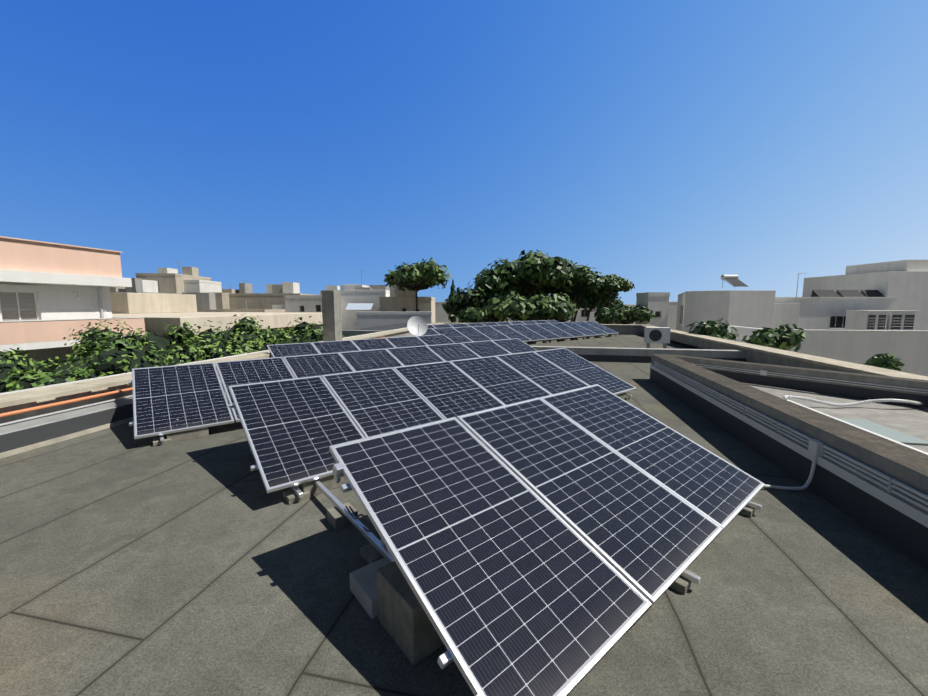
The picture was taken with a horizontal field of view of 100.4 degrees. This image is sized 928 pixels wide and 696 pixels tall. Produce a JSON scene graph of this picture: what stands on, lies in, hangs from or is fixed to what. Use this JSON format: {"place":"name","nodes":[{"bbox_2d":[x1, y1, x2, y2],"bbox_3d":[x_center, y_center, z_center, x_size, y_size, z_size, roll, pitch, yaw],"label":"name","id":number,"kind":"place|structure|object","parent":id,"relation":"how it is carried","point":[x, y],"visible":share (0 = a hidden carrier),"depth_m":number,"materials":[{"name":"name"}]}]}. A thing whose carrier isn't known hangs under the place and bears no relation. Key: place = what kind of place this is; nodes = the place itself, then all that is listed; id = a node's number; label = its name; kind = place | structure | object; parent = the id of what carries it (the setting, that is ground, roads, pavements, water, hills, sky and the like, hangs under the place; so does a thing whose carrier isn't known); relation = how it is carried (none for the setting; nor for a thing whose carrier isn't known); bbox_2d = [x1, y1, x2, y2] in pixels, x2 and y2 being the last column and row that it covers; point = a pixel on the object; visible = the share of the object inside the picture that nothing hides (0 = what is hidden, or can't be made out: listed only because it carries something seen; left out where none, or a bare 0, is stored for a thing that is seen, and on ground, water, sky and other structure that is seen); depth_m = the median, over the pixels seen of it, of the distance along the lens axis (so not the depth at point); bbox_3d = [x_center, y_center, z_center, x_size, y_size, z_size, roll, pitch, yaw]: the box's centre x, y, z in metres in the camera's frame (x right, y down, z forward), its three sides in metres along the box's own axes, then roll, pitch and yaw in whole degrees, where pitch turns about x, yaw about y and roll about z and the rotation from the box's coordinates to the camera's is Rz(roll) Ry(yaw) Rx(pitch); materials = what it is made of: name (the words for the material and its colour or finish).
{"place":"outdoors","nodes":[
{"label":"outdoors","id":0,"kind":"place"},
{"bbox_2d":[321,290,341,341],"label":"pillar","id":1,"kind":"structure","parent":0,"point":[331,315],"depth_m":13.15,"materials":[{"name":"concrete"}]},
{"bbox_2d":[0,0,927,303],"label":"sky","id":2,"kind":"structure","parent":0,"point":[675,147],"materials":[{"name":"blue"}]},
{"bbox_3d":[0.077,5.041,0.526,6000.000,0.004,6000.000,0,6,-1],"label":"ground","id":3,"kind":"structure","parent":0,"visible":0},
{"bbox_2d":[0,347,46,376],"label":"bush","id":4,"kind":"object","parent":3,"relation":"on","point":[10,362],"visible":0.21,"depth_m":11.77,"materials":[{"name":"green plant"}]},
{"bbox_2d":[0,236,144,372],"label":"building","id":5,"kind":"structure","parent":3,"relation":"on","point":[51,294],"depth_m":16.80,"materials":[{"name":"white paint"}]},
{"bbox_2d":[0,334,170,392],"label":"bush","id":6,"kind":"object","parent":3,"relation":"on","point":[121,357],"visible":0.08,"depth_m":9.49,"materials":[{"name":"green plant"}]},
{"bbox_2d":[19,341,169,379],"bbox_3d":[-11.952,1.738,12.630,5.082,3.932,5.355,-5,8,-38],"label":"bush","id":7,"kind":"object","parent":3,"relation":"on","point":[94,360],"visible":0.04,"depth_m":12.46,"materials":[{"name":"green plant"}]},
{"bbox_2d":[25,319,176,373],"bbox_3d":[-14.374,1.119,15.578,4.884,4.522,5.167,3,7,27],"label":"bush","id":8,"kind":"object","parent":3,"relation":"on","point":[93,334],"visible":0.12,"depth_m":14.82,"materials":[{"name":"green plant"}]},
{"bbox_2d":[109,278,176,293],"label":"building","id":9,"kind":"structure","parent":3,"relation":"on","point":[139,285],"depth_m":50.14,"materials":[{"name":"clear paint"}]},
{"bbox_2d":[121,321,197,354],"bbox_3d":[-16.040,0.796,19.708,4.892,4.252,4.417,-1,6,-13],"label":"bush","id":10,"kind":"object","parent":3,"relation":"on","point":[162,342],"visible":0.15,"depth_m":19.54,"materials":[{"name":"green plant"}]},
{"bbox_2d":[135,267,210,293],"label":"building","id":11,"kind":"structure","parent":3,"relation":"on","point":[169,280],"depth_m":56.91,"materials":[{"name":"stone"}]},
{"bbox_2d":[153,336,256,365],"bbox_3d":[-8.303,1.646,13.651,5.658,4.240,4.387,-4,7,-30],"label":"bush","id":12,"kind":"object","parent":3,"relation":"on","point":[181,355],"visible":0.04,"depth_m":12.48,"materials":[{"name":"green plant"}]},
{"bbox_2d":[110,293,322,344],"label":"building","id":13,"kind":"structure","parent":3,"relation":"on","point":[158,311],"depth_m":29.49,"materials":[{"name":"paint"}]},
{"bbox_2d":[208,292,229,308],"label":"building","id":14,"kind":"structure","parent":3,"relation":"on","point":[222,300],"depth_m":61.18,"materials":[{"name":"stone"}]},
{"bbox_2d":[166,329,274,362],"bbox_3d":[-10.479,1.429,16.611,4.383,4.394,6.093,0,6,-1],"label":"bush","id":15,"kind":"object","parent":3,"relation":"on","point":[213,340],"depth_m":16.89,"materials":[{"name":"green plant"}]},
{"bbox_2d":[182,293,284,311],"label":"building","id":16,"kind":"structure","parent":3,"relation":"on","point":[205,302],"depth_m":49.22,"materials":[{"name":"stone"}]},
{"bbox_2d":[183,280,221,292],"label":"building","id":17,"kind":"structure","parent":16,"relation":"on","point":[198,286],"depth_m":59.27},
{"bbox_2d":[187,313,285,352],"bbox_3d":[-11.879,0.482,20.583,5.594,4.692,5.331,0,6,-1],"label":"bush","id":18,"kind":"object","parent":3,"relation":"on","point":[245,329],"visible":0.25,"depth_m":19.95,"materials":[{"name":"green plant"}]},
{"bbox_2d":[222,282,313,308],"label":"building","id":19,"kind":"structure","parent":3,"relation":"on","point":[274,294],"depth_m":63.36,"materials":[{"name":"concrete"}]},
{"bbox_2d":[278,324,322,343],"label":"bush","id":20,"kind":"object","parent":3,"relation":"on","point":[316,336],"visible":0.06,"depth_m":17.55,"materials":[{"name":"green plant"}]},
{"bbox_2d":[265,316,349,343],"bbox_3d":[-8.344,0.739,21.782,5.585,5.053,5.094,-6,8,-42],"label":"bush","id":21,"kind":"object","parent":3,"relation":"on","point":[301,327],"visible":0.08,"depth_m":20.85,"materials":[{"name":"green plant"}]},
{"bbox_2d":[284,286,339,311],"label":"house","id":22,"kind":"structure","parent":3,"relation":"on","point":[303,303],"depth_m":51.28,"materials":[{"name":"white paint"}]},
{"bbox_2d":[338,285,389,329],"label":"building","id":23,"kind":"structure","parent":3,"relation":"on","point":[372,293],"depth_m":54.39,"materials":[{"name":"white paint"}]},
{"bbox_2d":[341,284,369,289],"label":"building","id":24,"kind":"structure","parent":23,"relation":"on","point":[348,286],"depth_m":57.03,"materials":[{"name":"white paint"}]},
{"bbox_2d":[345,303,372,309],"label":"solar panel","id":25,"kind":"object","parent":23,"relation":"attached to","point":[359,306],"visible":1,"depth_m":53.13,"materials":[{"name":"white"}]},
{"bbox_2d":[319,323,430,336],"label":"parapet wall","id":26,"kind":"structure","parent":3,"relation":"on","point":[355,332],"depth_m":27.85,"materials":[{"name":"concrete"}]},
{"bbox_2d":[356,312,431,328],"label":"house wall","id":27,"kind":"structure","parent":3,"relation":"on","point":[368,319],"depth_m":41.73,"materials":[{"name":"white paint"}]},
{"bbox_2d":[379,285,434,322],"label":"building","id":28,"kind":"structure","parent":3,"relation":"on","point":[397,300],"depth_m":49.58,"materials":[{"name":"beige paint"}]},
{"bbox_2d":[384,257,450,311],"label":"tree","id":29,"kind":"object","parent":3,"relation":"on","point":[417,277],"visible":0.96,"depth_m":44.95,"materials":[{"name":"green plant"}]},
{"bbox_2d":[435,302,457,322],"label":"building","id":30,"kind":"structure","parent":3,"relation":"on","point":[441,315],"depth_m":84.61,"materials":[{"name":"white paint"}]},
{"bbox_2d":[447,280,457,322],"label":"cypress","id":31,"kind":"object","parent":3,"relation":"on","point":[452,318],"visible":0.42,"depth_m":69.18,"materials":[{"name":"green plant"}]},
{"bbox_2d":[445,304,460,322],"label":"pine","id":32,"kind":"object","parent":3,"relation":"on","point":[454,314],"visible":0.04,"depth_m":44.06,"materials":[{"name":"green plant"}]},
{"bbox_2d":[0,323,927,695],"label":"roof deck","id":33,"kind":"structure","parent":3,"relation":"on","point":[130,565],"depth_m":2.54,"materials":[{"name":"concrete"}]},
{"bbox_2d":[0,331,414,458],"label":"parapet","id":34,"kind":"structure","parent":33,"relation":"on","point":[25,427],"depth_m":5.53,"materials":[{"name":"concrete"}]},
{"bbox_2d":[0,323,443,407],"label":"parapet coping","id":35,"kind":"object","parent":34,"relation":"on","point":[41,394],"visible":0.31,"depth_m":6.01,"materials":[{"name":"beige concrete"}]},
{"bbox_2d":[128,367,288,446],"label":"table supports","id":36,"kind":"object","parent":33,"relation":"on","point":[170,438],"visible":0.02,"depth_m":5.37,"materials":[{"name":"silver metal"}]},
{"bbox_2d":[132,338,537,438],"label":"solar panels","id":37,"kind":"object","parent":33,"relation":"on","point":[174,399],"visible":0.58,"depth_m":6.70,"materials":[{"name":"black glass"}]},
{"bbox_2d":[267,334,453,375],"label":"solar panels","id":38,"kind":"object","parent":33,"relation":"on","point":[292,349],"visible":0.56,"depth_m":11.28,"materials":[{"name":"glass"}]},
{"bbox_2d":[315,463,478,695],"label":"table ballast","id":39,"kind":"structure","parent":33,"relation":"on","point":[381,589],"depth_m":2.24,"materials":[{"name":"grey concrete"}]},
{"bbox_2d":[407,316,427,335],"bbox_3d":[-1.897,-0.585,15.797,0.664,1.450,0.662,3,7,27],"label":"satellite dish","id":40,"kind":"object","parent":33,"relation":"on","point":[417,325],"visible":0.94,"depth_m":15.86,"materials":[{"name":"grey metal"}]},
{"bbox_2d":[229,392,631,504],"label":"table supports","id":41,"kind":"object","parent":33,"relation":"on","point":[299,492],"visible":0.15,"depth_m":3.82,"materials":[{"name":"silver metal"}]},
{"bbox_2d":[228,348,635,492],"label":"solar panels","id":42,"kind":"object","parent":33,"relation":"on","point":[295,429],"visible":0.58,"depth_m":5.27,"materials":[{"name":"black glass"}]},
{"bbox_2d":[427,320,559,328],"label":"solar panels","id":43,"kind":"object","parent":33,"relation":"on","point":[485,324],"visible":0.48,"depth_m":22.50,"materials":[{"name":"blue glass"}]},
{"bbox_2d":[422,321,617,342],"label":"solar panels","id":44,"kind":"object","parent":33,"relation":"on","point":[535,332],"visible":0.79,"depth_m":19.42,"materials":[{"name":"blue glass"}]},
{"bbox_2d":[340,483,761,668],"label":"table supports","id":45,"kind":"object","parent":33,"relation":"on","point":[684,581],"visible":0.17,"depth_m":2.58,"materials":[{"name":"silver metal"}]},
{"bbox_2d":[329,384,764,695],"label":"solar panels","id":46,"kind":"object","parent":45,"relation":"on","point":[557,544],"visible":1,"depth_m":2.56,"materials":[{"name":"black glass"}]},
{"bbox_2d":[524,334,616,343],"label":"table supports","id":47,"kind":"object","parent":33,"relation":"on","point":[568,339],"visible":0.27,"depth_m":20.66,"materials":[{"name":"silver metal"}]},
{"bbox_2d":[644,327,670,347],"bbox_3d":[7.534,-0.293,15.107,0.860,1.020,0.333,1,6,11],"label":"ac unit","id":48,"kind":"object","parent":33,"relation":"on","point":[656,334],"visible":0.96,"depth_m":14.95,"materials":[{"name":"white paint"}]},
{"bbox_2d":[444,323,927,569],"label":"upstand walls","id":49,"kind":"structure","parent":33,"relation":"on","point":[876,484],"depth_m":5.04,"materials":[{"name":"concrete"}]},
{"bbox_2d":[783,395,927,454],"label":"pipe","id":50,"kind":"object","parent":33,"relation":"on","point":[901,438],"visible":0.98,"depth_m":5.33,"materials":[{"name":"white plastic"}]},
{"bbox_2d":[442,285,503,314],"bbox_3d":[1.838,-2.847,40.352,7.445,6.986,6.489,-2,7,-20],"label":"tree","id":51,"kind":"object","parent":3,"relation":"on","point":[474,298],"visible":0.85,"depth_m":38.14,"materials":[{"name":"green plant"}]},
{"bbox_2d":[458,305,504,322],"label":"bush","id":52,"kind":"object","parent":3,"relation":"on","point":[472,315],"visible":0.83,"depth_m":35.31,"materials":[{"name":"green plant"}]},
{"bbox_2d":[468,268,549,321],"bbox_3d":[4.770,-4.033,42.218,8.871,8.941,9.111,0,6,-1],"label":"tree","id":53,"kind":"object","parent":3,"relation":"on","point":[487,284],"visible":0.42,"depth_m":38.54,"materials":[{"name":"green plant"}]},
{"bbox_2d":[481,250,576,295],"bbox_3d":[6.688,-4.765,40.340,11.056,10.814,9.994,0,6,-1],"label":"tree","id":54,"kind":"object","parent":3,"relation":"on","point":[540,270],"visible":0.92,"depth_m":36.82,"materials":[{"name":"green plant"}]},
{"bbox_2d":[482,289,577,321],"bbox_3d":[6.105,-2.225,36.325,8.908,6.629,6.524,-3,7,-28],"label":"bush","id":55,"kind":"object","parent":3,"relation":"on","point":[513,306],"visible":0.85,"depth_m":34.13,"materials":[{"name":"green plant"}]},
{"bbox_2d":[515,286,552,297],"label":"tree","id":56,"kind":"object","parent":3,"relation":"on","point":[534,293],"visible":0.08,"depth_m":40.48,"materials":[{"name":"green plant"}]},
{"bbox_2d":[533,298,572,322],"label":"bush","id":57,"kind":"object","parent":3,"relation":"on","point":[561,313],"visible":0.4,"depth_m":33.95,"materials":[{"name":"green plant"}]},
{"bbox_2d":[509,308,615,323],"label":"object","id":58,"kind":"object","parent":3,"relation":"on","point":[582,314],"visible":0.19,"depth_m":66.19,"materials":[{"name":"paint"}]},
{"bbox_2d":[544,262,598,292],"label":"tree","id":59,"kind":"object","parent":3,"relation":"on","point":[582,268],"visible":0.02,"depth_m":40.40,"materials":[{"name":"green plant"}]},
{"bbox_2d":[548,270,613,321],"bbox_3d":[12.162,-3.615,39.725,6.649,8.672,6.705,0,6,-1],"label":"tree","id":60,"kind":"object","parent":3,"relation":"on","point":[585,284],"visible":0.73,"depth_m":38.08,"materials":[{"name":"green plant"}]},
{"bbox_2d":[566,274,605,321],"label":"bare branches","id":61,"kind":"object","parent":3,"relation":"on","point":[575,299],"visible":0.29,"depth_m":38.88,"materials":[{"name":"brown plant"}]},
{"bbox_2d":[568,291,622,320],"bbox_3d":[13.827,-3.164,41.738,6.375,7.325,6.671,-2,7,-19],"label":"tree","id":62,"kind":"object","parent":3,"relation":"on","point":[592,302],"visible":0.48,"depth_m":39.40,"materials":[{"name":"green plant"}]},
{"bbox_2d":[603,273,634,323],"bbox_3d":[14.780,-3.247,38.519,4.141,8.187,4.356,0,6,-1],"label":"tree","id":63,"kind":"object","parent":3,"relation":"on","point":[616,283],"visible":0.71,"depth_m":36.79,"materials":[{"name":"green plant"}]},
{"bbox_2d":[594,303,654,323],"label":"bush","id":64,"kind":"object","parent":3,"relation":"on","point":[620,314],"visible":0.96,"depth_m":32.98,"materials":[{"name":"green plant"}]},
{"bbox_2d":[623,304,635,323],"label":"building","id":65,"kind":"structure","parent":3,"relation":"on","point":[631,305],"depth_m":70.06,"materials":[{"name":"white paint"}]},
{"bbox_2d":[635,292,669,326],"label":"building","id":66,"kind":"structure","parent":3,"relation":"on","point":[657,303],"depth_m":33.14,"materials":[{"name":"white paint"}]},
{"bbox_2d":[668,302,677,329],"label":"building","id":67,"kind":"structure","parent":3,"relation":"on","point":[672,314],"depth_m":80.47,"materials":[{"name":"white paint"}]},
{"bbox_2d":[686,318,738,339],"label":"shrub","id":68,"kind":"object","parent":3,"relation":"on","point":[713,329],"visible":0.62,"depth_m":16.73,"materials":[{"name":"green plant"}]},
{"bbox_2d":[742,324,808,351],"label":"shrub","id":69,"kind":"object","parent":3,"relation":"on","point":[783,338],"visible":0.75,"depth_m":14.72,"materials":[{"name":"green plant"}]},
{"bbox_2d":[676,260,927,331],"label":"modern building","id":70,"kind":"structure","parent":3,"relation":"on","point":[891,295],"depth_m":32.34,"materials":[{"name":"white paint"}]},
{"bbox_2d":[792,273,806,296],"bbox_3d":[29.400,-5.511,34.090,1.200,2.200,0.700,0,6,-1],"label":"antenna","id":71,"kind":"object","parent":70,"relation":"on","point":[797,281],"visible":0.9,"depth_m":33.98,"materials":[{"name":"silver metal"}]},
{"bbox_2d":[692,322,927,375],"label":"neighbour wall","id":72,"kind":"structure","parent":3,"relation":"on","point":[909,348],"depth_m":17.36,"materials":[{"name":"white paint"}]},
{"bbox_2d":[865,353,904,370],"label":"shrub","id":73,"kind":"object","parent":3,"relation":"on","point":[888,361],"visible":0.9,"depth_m":11.14,"materials":[{"name":"green plant"}]}
]}

